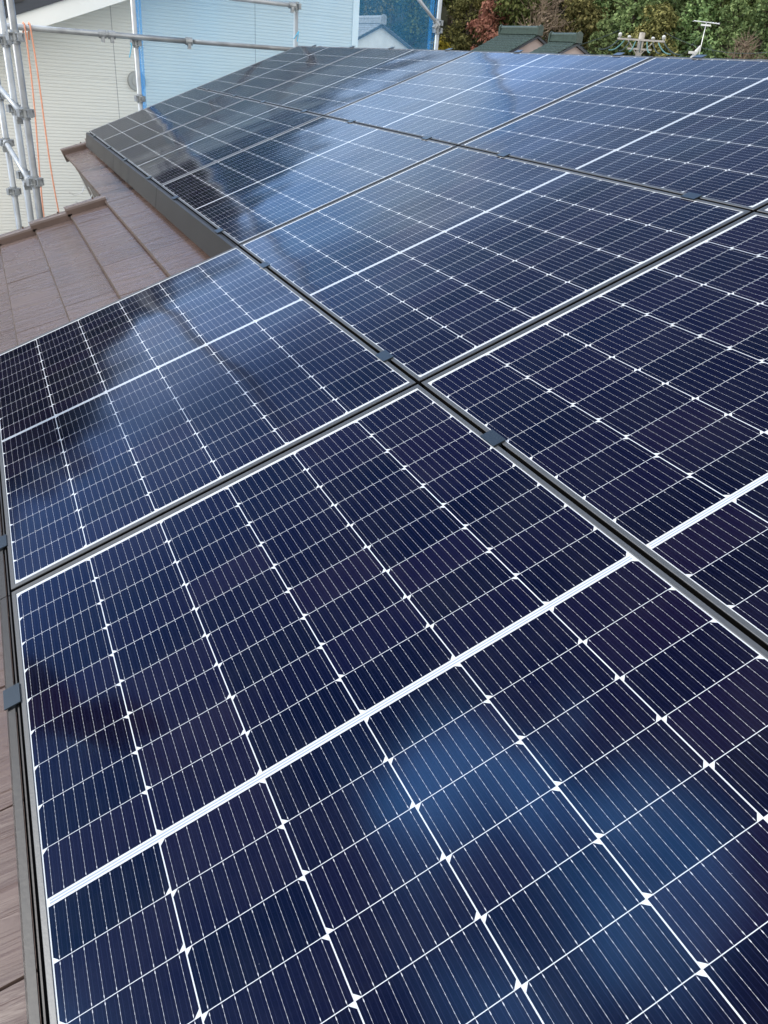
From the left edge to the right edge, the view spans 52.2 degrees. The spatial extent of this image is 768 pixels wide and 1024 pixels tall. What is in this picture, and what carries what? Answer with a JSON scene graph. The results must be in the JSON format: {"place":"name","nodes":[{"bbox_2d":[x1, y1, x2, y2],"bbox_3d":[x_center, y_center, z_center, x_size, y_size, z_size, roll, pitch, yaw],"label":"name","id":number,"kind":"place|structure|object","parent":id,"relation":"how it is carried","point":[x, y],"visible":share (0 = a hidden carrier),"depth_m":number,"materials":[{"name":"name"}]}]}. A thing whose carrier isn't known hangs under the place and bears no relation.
{"place":"outdoors","nodes":[
{"label":"outdoors","id":0,"kind":"place"},
{"bbox_2d":[0,0,359,234],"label":"pale house","id":1,"kind":"structure","parent":0,"point":[87,83],"depth_m":10.00,"materials":[{"name":"beige paint"}]},
{"bbox_2d":[4,0,764,58],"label":"hill","id":2,"kind":"structure","parent":0,"point":[444,18],"depth_m":69.84,"materials":[{"name":"green plant"}]},
{"bbox_2d":[359,0,371,15],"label":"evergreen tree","id":3,"kind":"object","parent":2,"relation":"on","point":[361,5],"visible":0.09,"depth_m":60.40,"materials":[{"name":"blue fabric"}]},
{"bbox_2d":[359,0,394,26],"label":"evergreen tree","id":4,"kind":"object","parent":2,"relation":"on","point":[378,7],"visible":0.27,"depth_m":58.69,"materials":[{"name":"blue fabric"}]},
{"bbox_2d":[386,0,436,48],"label":"evergreen tree","id":5,"kind":"object","parent":2,"relation":"on","point":[414,23],"visible":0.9,"depth_m":60.87,"materials":[{"name":"plant"}]},
{"bbox_2d":[426,36,450,49],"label":"yellow leaved tree","id":6,"kind":"object","parent":2,"relation":"on","point":[442,45],"visible":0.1,"depth_m":58.26,"materials":[{"name":"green plant"}]},
{"bbox_2d":[427,0,484,39],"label":"evergreen tree","id":7,"kind":"object","parent":2,"relation":"on","point":[447,8],"visible":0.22,"depth_m":67.12,"materials":[{"name":"green plant"}]},
{"bbox_2d":[439,0,488,50],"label":"evergreen tree","id":8,"kind":"object","parent":2,"relation":"on","point":[462,42],"visible":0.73,"depth_m":61.60,"materials":[{"name":"green plant"}]},
{"bbox_2d":[446,0,488,28],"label":"bare tree","id":9,"kind":"object","parent":2,"relation":"on","point":[474,10],"visible":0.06,"depth_m":64.93,"materials":[{"name":"brown plant"}]},
{"bbox_2d":[466,0,511,49],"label":"red leaved tree","id":10,"kind":"object","parent":2,"relation":"on","point":[479,23],"visible":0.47,"depth_m":59.12,"materials":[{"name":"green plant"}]},
{"bbox_2d":[480,0,551,44],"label":"evergreen tree","id":11,"kind":"object","parent":2,"relation":"on","point":[513,19],"visible":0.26,"depth_m":58.44,"materials":[{"name":"green plant"}]},
{"bbox_2d":[514,0,564,41],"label":"bare tree","id":12,"kind":"object","parent":2,"relation":"on","point":[542,11],"visible":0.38,"depth_m":57.94,"materials":[{"name":"brown plant"}]},
{"bbox_2d":[541,0,571,42],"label":"bare tree","id":13,"kind":"object","parent":2,"relation":"on","point":[555,8],"visible":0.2,"depth_m":65.47,"materials":[{"name":"brown plant"}]},
{"bbox_2d":[543,14,576,41],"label":"bare tree","id":14,"kind":"object","parent":2,"relation":"on","point":[561,23],"visible":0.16,"depth_m":59.42,"materials":[{"name":"brown plant"}]},
{"bbox_2d":[545,0,611,54],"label":"evergreen tree","id":15,"kind":"object","parent":2,"relation":"on","point":[588,16],"visible":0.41,"depth_m":59.65,"materials":[{"name":"green plant"}]},
{"bbox_2d":[561,0,616,42],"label":"pine tree","id":16,"kind":"object","parent":2,"relation":"on","point":[598,2],"visible":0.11,"depth_m":64.26,"materials":[{"name":"green plant"}]},
{"bbox_2d":[585,15,613,54],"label":"pine tree","id":17,"kind":"object","parent":2,"relation":"on","point":[604,28],"visible":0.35,"depth_m":58.13,"materials":[{"name":"green plant"}]},
{"bbox_2d":[595,0,641,40],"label":"evergreen tree","id":18,"kind":"object","parent":2,"relation":"on","point":[612,7],"visible":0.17,"depth_m":64.35,"materials":[{"name":"green plant"}]},
{"bbox_2d":[588,0,664,55],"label":"pine tree","id":19,"kind":"object","parent":2,"relation":"on","point":[626,17],"visible":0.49,"depth_m":59.28,"materials":[{"name":"green plant"}]},
{"bbox_2d":[613,0,657,41],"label":"pine tree","id":20,"kind":"object","parent":2,"relation":"on","point":[635,19],"visible":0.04,"depth_m":64.70,"materials":[{"name":"green plant"}]},
{"bbox_2d":[622,1,681,56],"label":"evergreen tree","id":21,"kind":"object","parent":2,"relation":"on","point":[662,17],"visible":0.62,"depth_m":57.70,"materials":[{"name":"green plant"}]},
{"bbox_2d":[642,0,699,56],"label":"pine tree","id":22,"kind":"object","parent":2,"relation":"on","point":[677,8],"visible":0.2,"depth_m":59.49,"materials":[{"name":"green plant"}]},
{"bbox_2d":[664,0,726,57],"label":"pine tree","id":23,"kind":"object","parent":2,"relation":"on","point":[703,12],"visible":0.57,"depth_m":58.24,"materials":[{"name":"green plant"}]},
{"bbox_2d":[678,0,760,52],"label":"evergreen tree","id":24,"kind":"object","parent":2,"relation":"on","point":[723,3],"visible":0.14,"depth_m":59.51,"materials":[{"name":"green plant"}]},
{"bbox_2d":[702,0,754,58],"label":"pine tree","id":25,"kind":"object","parent":2,"relation":"on","point":[724,35],"visible":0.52,"depth_m":57.30,"materials":[{"name":"green plant"}]},
{"bbox_2d":[721,30,766,59],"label":"bare tree","id":26,"kind":"object","parent":2,"relation":"on","point":[745,44],"visible":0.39,"depth_m":55.43,"materials":[{"name":"brown plant"}]},
{"bbox_2d":[731,0,767,59],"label":"pine tree","id":27,"kind":"object","parent":2,"relation":"on","point":[762,23],"visible":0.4,"depth_m":57.33,"materials":[{"name":"green plant"}]},
{"bbox_2d":[731,0,767,44],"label":"pine tree","id":28,"kind":"object","parent":2,"relation":"on","point":[754,11],"visible":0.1,"depth_m":62.16,"materials":[{"name":"green plant"}]},
{"label":"ground","id":29,"kind":"structure","parent":0,"visible":0},
{"bbox_2d":[0,81,21,228],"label":"scaffold pole","id":30,"kind":"object","parent":29,"relation":"on","point":[13,191],"visible":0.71,"depth_m":6.69,"materials":[{"name":"metal"}]},
{"bbox_2d":[0,0,33,225],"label":"scaffold pole","id":31,"kind":"object","parent":29,"relation":"on","point":[5,44],"visible":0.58,"depth_m":5.74,"materials":[{"name":"metal"}]},
{"bbox_2d":[5,0,43,218],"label":"scaffold pole","id":32,"kind":"object","parent":29,"relation":"on","point":[15,36],"visible":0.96,"depth_m":5.44,"materials":[{"name":"metal"}]},
{"bbox_2d":[0,85,22,123],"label":"scaffold brace","id":33,"kind":"object","parent":32,"relation":"attached to","point":[12,102],"visible":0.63,"depth_m":5.67,"materials":[{"name":"metal"}]},
{"bbox_2d":[2,139,31,189],"bbox_3d":[-2.881,-2.736,6.151,0.070,0.224,1.247,-12,33,-27],"label":"scaffold brace","id":34,"kind":"object","parent":32,"relation":"attached to","point":[6,146],"visible":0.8,"depth_m":6.13,"materials":[{"name":"metal"}]},
{"bbox_2d":[130,0,145,110],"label":"scaffold pole","id":35,"kind":"object","parent":29,"relation":"on","point":[139,98],"visible":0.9,"depth_m":7.96,"materials":[{"name":"metal"}]},
{"bbox_2d":[7,23,192,49],"bbox_3d":[-2.972,-4.656,7.638,2.204,0.110,0.076,-9,32,-23],"label":"handrail pipe","id":36,"kind":"object","parent":35,"relation":"attached to","point":[103,35],"visible":1,"depth_m":7.72,"materials":[{"name":"metal"}]},
{"bbox_2d":[22,22,58,216],"bbox_3d":[-3.443,-3.855,7.843,0.172,1.789,0.165,-9,32,-23],"label":"rope","id":37,"kind":"object","parent":36,"relation":"hanging from","point":[30,31],"visible":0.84,"depth_m":7.72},
{"bbox_2d":[293,2,300,46],"bbox_3d":[-1.190,-2.253,10.130,0.108,7.305,0.108,-1,30,-9],"label":"scaffold pole","id":38,"kind":"object","parent":29,"relation":"on","point":[296,10],"visible":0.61,"depth_m":8.42,"materials":[{"name":"metal"}]},
{"bbox_2d":[193,39,293,50],"bbox_3d":[-1.114,-4.988,8.439,1.874,0.058,0.043,-9,32,-23],"label":"handrail pipe","id":39,"kind":"object","parent":38,"relation":"attached to","point":[238,45],"visible":0.66,"depth_m":8.25,"materials":[{"name":"metal"}]},
{"bbox_2d":[229,0,295,12],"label":"handrail pipe","id":40,"kind":"object","parent":38,"relation":"attached to","point":[291,6],"visible":1,"depth_m":8.20,"materials":[{"name":"metal"}]},
{"bbox_2d":[0,46,763,1023],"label":"tiled house","id":41,"kind":"structure","parent":29,"relation":"on","point":[114,238],"depth_m":4.24,"materials":[{"name":"brown tile"}]},
{"bbox_3d":[-0.977,-1.522,4.128,0.058,0.058,8.662,-9,32,-23],"label":"mounting rail","id":42,"kind":"object","parent":41,"relation":"attached to","visible":0},
{"bbox_2d":[86,132,115,169],"bbox_3d":[-2.470,-3.163,6.841,0.059,0.123,1.753,-9,32,-23],"label":"side cover","id":43,"kind":"object","parent":42,"relation":"attached to","point":[100,150],"visible":0.84,"depth_m":6.73,"materials":[{"name":"metal"}]},
{"bbox_2d":[113,154,159,207],"bbox_3d":[-1.739,-2.338,5.483,0.059,0.123,1.731,-9,32,-23],"label":"side cover","id":44,"kind":"object","parent":42,"relation":"attached to","point":[134,178],"visible":0.84,"depth_m":5.34,"materials":[{"name":"metal"}]},
{"bbox_2d":[89,88,243,153],"bbox_3d":[-1.970,-3.483,6.936,1.128,0.033,1.736,-28,38,-10],"label":"solar panel","id":45,"kind":"object","parent":42,"relation":"on","point":[135,128],"visible":0.91,"depth_m":6.83,"materials":[{"name":"grey"}]},
{"bbox_2d":[156,187,236,257],"bbox_3d":[-1.011,-1.516,4.131,0.059,0.123,1.738,-9,32,-23],"label":"side cover","id":46,"kind":"object","parent":42,"relation":"attached to","point":[203,235],"visible":0.78,"depth_m":4.04,"materials":[{"name":"metal"}]},
{"bbox_2d":[117,99,320,187],"bbox_3d":[-1.239,-2.659,5.579,1.128,0.033,1.736,-28,38,-10],"label":"solar panel","id":47,"kind":"object","parent":42,"relation":"on","point":[193,145],"visible":0.88,"depth_m":5.45,"materials":[{"name":"grey"}]},
{"bbox_2d":[214,228,223,234],"bbox_3d":[-0.774,-1.308,3.684,0.034,0.044,0.058,-9,32,-23],"label":"panel clamp","id":48,"kind":"object","parent":42,"relation":"on","point":[219,230],"visible":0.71,"depth_m":3.67,"materials":[{"name":"grey metal"}]},
{"bbox_2d":[259,261,269,269],"bbox_3d":[-0.477,-0.973,3.133,0.034,0.044,0.058,-9,32,-23],"label":"panel clamp","id":49,"kind":"object","parent":42,"relation":"on","point":[265,264],"visible":0.71,"depth_m":3.12,"materials":[{"name":"grey metal"}]},
{"bbox_2d":[161,116,455,248],"bbox_3d":[-0.509,-1.835,4.221,1.128,0.033,1.736,-28,38,-10],"label":"solar panel","id":50,"kind":"object","parent":42,"relation":"on","point":[257,190],"visible":0.91,"depth_m":4.05,"materials":[{"name":"blue"}]},
{"bbox_2d":[375,350,393,362],"bbox_3d":[0.001,-0.433,2.244,0.034,0.044,0.058,-9,32,-23],"label":"panel clamp","id":51,"kind":"object","parent":42,"relation":"on","point":[384,355],"visible":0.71,"depth_m":2.23,"materials":[{"name":"grey metal"}]},
{"bbox_2d":[480,429,505,447],"bbox_3d":[0.247,-0.156,1.788,0.034,0.044,0.058,-9,32,-23],"label":"panel clamp","id":52,"kind":"object","parent":42,"relation":"on","point":[492,438],"visible":0.82,"depth_m":1.78,"materials":[{"name":"grey metal"}]},
{"bbox_2d":[239,146,750,387],"bbox_3d":[0.222,-1.010,2.864,1.128,0.033,1.736,-29,38,-10],"label":"solar panel","id":53,"kind":"object","parent":42,"relation":"on","point":[431,267],"visible":0.92,"depth_m":2.62,"materials":[{"name":"blue"}]},
{"bbox_2d":[421,212,767,650],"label":"solar panel","id":54,"kind":"object","parent":42,"relation":"on","point":[631,410],"visible":0.97,"depth_m":1.74,"materials":[{"name":"blue"}]},
{"bbox_3d":[-0.865,0.249,1.887,0.058,0.058,3.418,-9,32,-23],"label":"mounting rail","id":55,"kind":"object","parent":41,"relation":"attached to","visible":0},
{"bbox_2d":[0,534,6,555],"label":"panel clamp","id":56,"kind":"object","parent":55,"relation":"attached to","point":[3,541],"visible":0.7,"depth_m":2.04,"materials":[{"name":"grey metal"}]},
{"bbox_2d":[0,470,13,633],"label":"side cover","id":57,"kind":"object","parent":55,"relation":"attached to","point":[4,574],"visible":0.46,"depth_m":1.98,"materials":[{"name":"metal"}]},
{"bbox_2d":[3,683,20,713],"bbox_3d":[-0.747,0.383,1.581,0.034,0.044,0.058,-9,32,-23],"label":"panel clamp","id":58,"kind":"object","parent":55,"relation":"attached to","point":[12,696],"visible":0.82,"depth_m":1.57,"materials":[{"name":"grey metal"}]},
{"bbox_2d":[0,596,49,1023],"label":"side cover","id":59,"kind":"object","parent":55,"relation":"attached to","point":[30,960],"visible":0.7,"depth_m":1.30,"materials":[{"name":"metal"}]},
{"bbox_2d":[0,246,415,590],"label":"solar panel","id":60,"kind":"object","parent":55,"relation":"on","point":[128,413],"visible":0.89,"depth_m":2.39,"materials":[{"name":"blue"}]},
{"bbox_2d":[12,384,767,1023],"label":"solar panel","id":61,"kind":"object","parent":55,"relation":"on","point":[416,704],"visible":1,"depth_m":1.21,"materials":[{"name":"blue"}]},
{"bbox_3d":[0.006,-2.055,4.334,0.058,0.058,8.662,-9,32,-23],"label":"mounting rail","id":62,"kind":"object","parent":41,"relation":"attached to","visible":0},
{"bbox_2d":[197,46,365,98],"bbox_3d":[-0.986,-4.017,7.142,1.128,0.033,1.736,-28,38,-10],"label":"solar panel","id":63,"kind":"object","parent":62,"relation":"on","point":[269,73],"visible":0.86,"depth_m":7.04,"materials":[{"name":"grey"}]},
{"bbox_2d":[247,48,472,115],"bbox_3d":[-0.256,-3.193,5.784,1.128,0.033,1.736,-28,38,-10],"label":"solar panel","id":64,"kind":"object","parent":62,"relation":"on","point":[342,82],"visible":0.88,"depth_m":5.66,"materials":[{"name":"blue"}]},
{"bbox_2d":[324,51,652,146],"bbox_3d":[0.475,-2.368,4.427,1.128,0.033,1.736,-29,38,-10],"label":"solar panel","id":65,"kind":"object","parent":62,"relation":"on","point":[459,101],"visible":0.85,"depth_m":4.26,"materials":[{"name":"blue"}]},
{"bbox_2d":[496,152,509,156],"bbox_3d":[0.507,-1.506,3.338,0.034,0.044,0.058,-9,32,-23],"label":"panel clamp","id":66,"kind":"object","parent":62,"relation":"on","point":[503,154],"visible":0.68,"depth_m":3.33,"materials":[{"name":"grey metal"}]},
{"bbox_2d":[460,57,767,213],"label":"solar panel","id":67,"kind":"object","parent":62,"relation":"on","point":[681,126],"visible":0.88,"depth_m":3.09,"materials":[{"name":"blue"}]},
{"bbox_2d":[681,192,701,199],"bbox_3d":[0.969,-0.984,2.479,0.034,0.044,0.058,-9,32,-23],"label":"panel clamp","id":68,"kind":"object","parent":62,"relation":"on","point":[691,195],"visible":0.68,"depth_m":2.47,"materials":[{"name":"grey metal"}]},
{"bbox_2d":[757,205,767,214],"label":"solar panel","id":69,"kind":"object","parent":62,"relation":"on","point":[763,210],"visible":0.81,"depth_m":2.27,"materials":[{"name":"blue"}]},
{"bbox_2d":[358,14,413,48],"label":"village house","id":70,"kind":"structure","parent":29,"relation":"on","point":[374,31],"depth_m":49.41,"materials":[{"name":"white paint"}]},
{"bbox_2d":[432,0,442,49],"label":"scaffold pole","id":71,"kind":"object","parent":29,"relation":"on","point":[437,31],"visible":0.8,"depth_m":9.05,"materials":[{"name":"metal"}]},
{"bbox_2d":[417,0,439,28],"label":"scaffold brace","id":72,"kind":"object","parent":71,"relation":"attached to","point":[436,23],"visible":1,"depth_m":8.91,"materials":[{"name":"metal"}]},
{"bbox_2d":[470,25,546,52],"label":"village house","id":73,"kind":"structure","parent":29,"relation":"on","point":[527,39],"depth_m":46.92,"materials":[{"name":"green"}]},
{"bbox_2d":[529,31,590,54],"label":"village house","id":74,"kind":"structure","parent":29,"relation":"on","point":[558,41],"depth_m":43.21,"materials":[{"name":"green"}]},
{"bbox_2d":[598,32,680,55],"bbox_3d":[9.447,-14.272,31.593,3.041,8.647,0.639,11,30,12],"label":"utility pole","id":75,"kind":"object","parent":29,"relation":"on","point":[639,48],"visible":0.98,"depth_m":29.65,"materials":[{"name":"concrete"}]},
{"bbox_2d":[546,30,619,52],"bbox_3d":[5.609,-17.727,29.511,6.785,1.262,0.017,-1,30,-9],"label":"overhead wire","id":76,"kind":"object","parent":75,"relation":"attached to","point":[583,43],"visible":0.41,"depth_m":29.78,"materials":[{"name":"grey"}]},
{"bbox_2d":[665,32,767,53],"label":"overhead wire","id":77,"kind":"object","parent":75,"relation":"attached to","point":[718,51],"visible":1,"depth_m":28.38,"materials":[{"name":"grey"}]},
{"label":"village house","id":78,"kind":"object","parent":29,"relation":"on","visible":0},
{"bbox_2d":[682,20,718,57],"bbox_3d":[9.820,-14.077,24.592,2.985,2.237,0.415,9,30,9],"label":"television antenna","id":79,"kind":"object","parent":78,"relation":"on","point":[695,52],"visible":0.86,"depth_m":24.38,"materials":[{"name":"silver metal"}]},
{"bbox_3d":[0.990,-2.588,4.540,0.058,0.058,8.662,-9,32,-23],"label":"mounting rail","id":80,"kind":"object","parent":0,"visible":0},
{"bbox_2d":[692,55,706,57],"bbox_3d":[1.453,-2.087,3.620,0.034,0.044,0.058,-9,32,-23],"label":"panel clamp","id":81,"kind":"object","parent":80,"relation":"on","point":[699,56],"visible":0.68,"depth_m":3.60,"materials":[{"name":"grey metal"}]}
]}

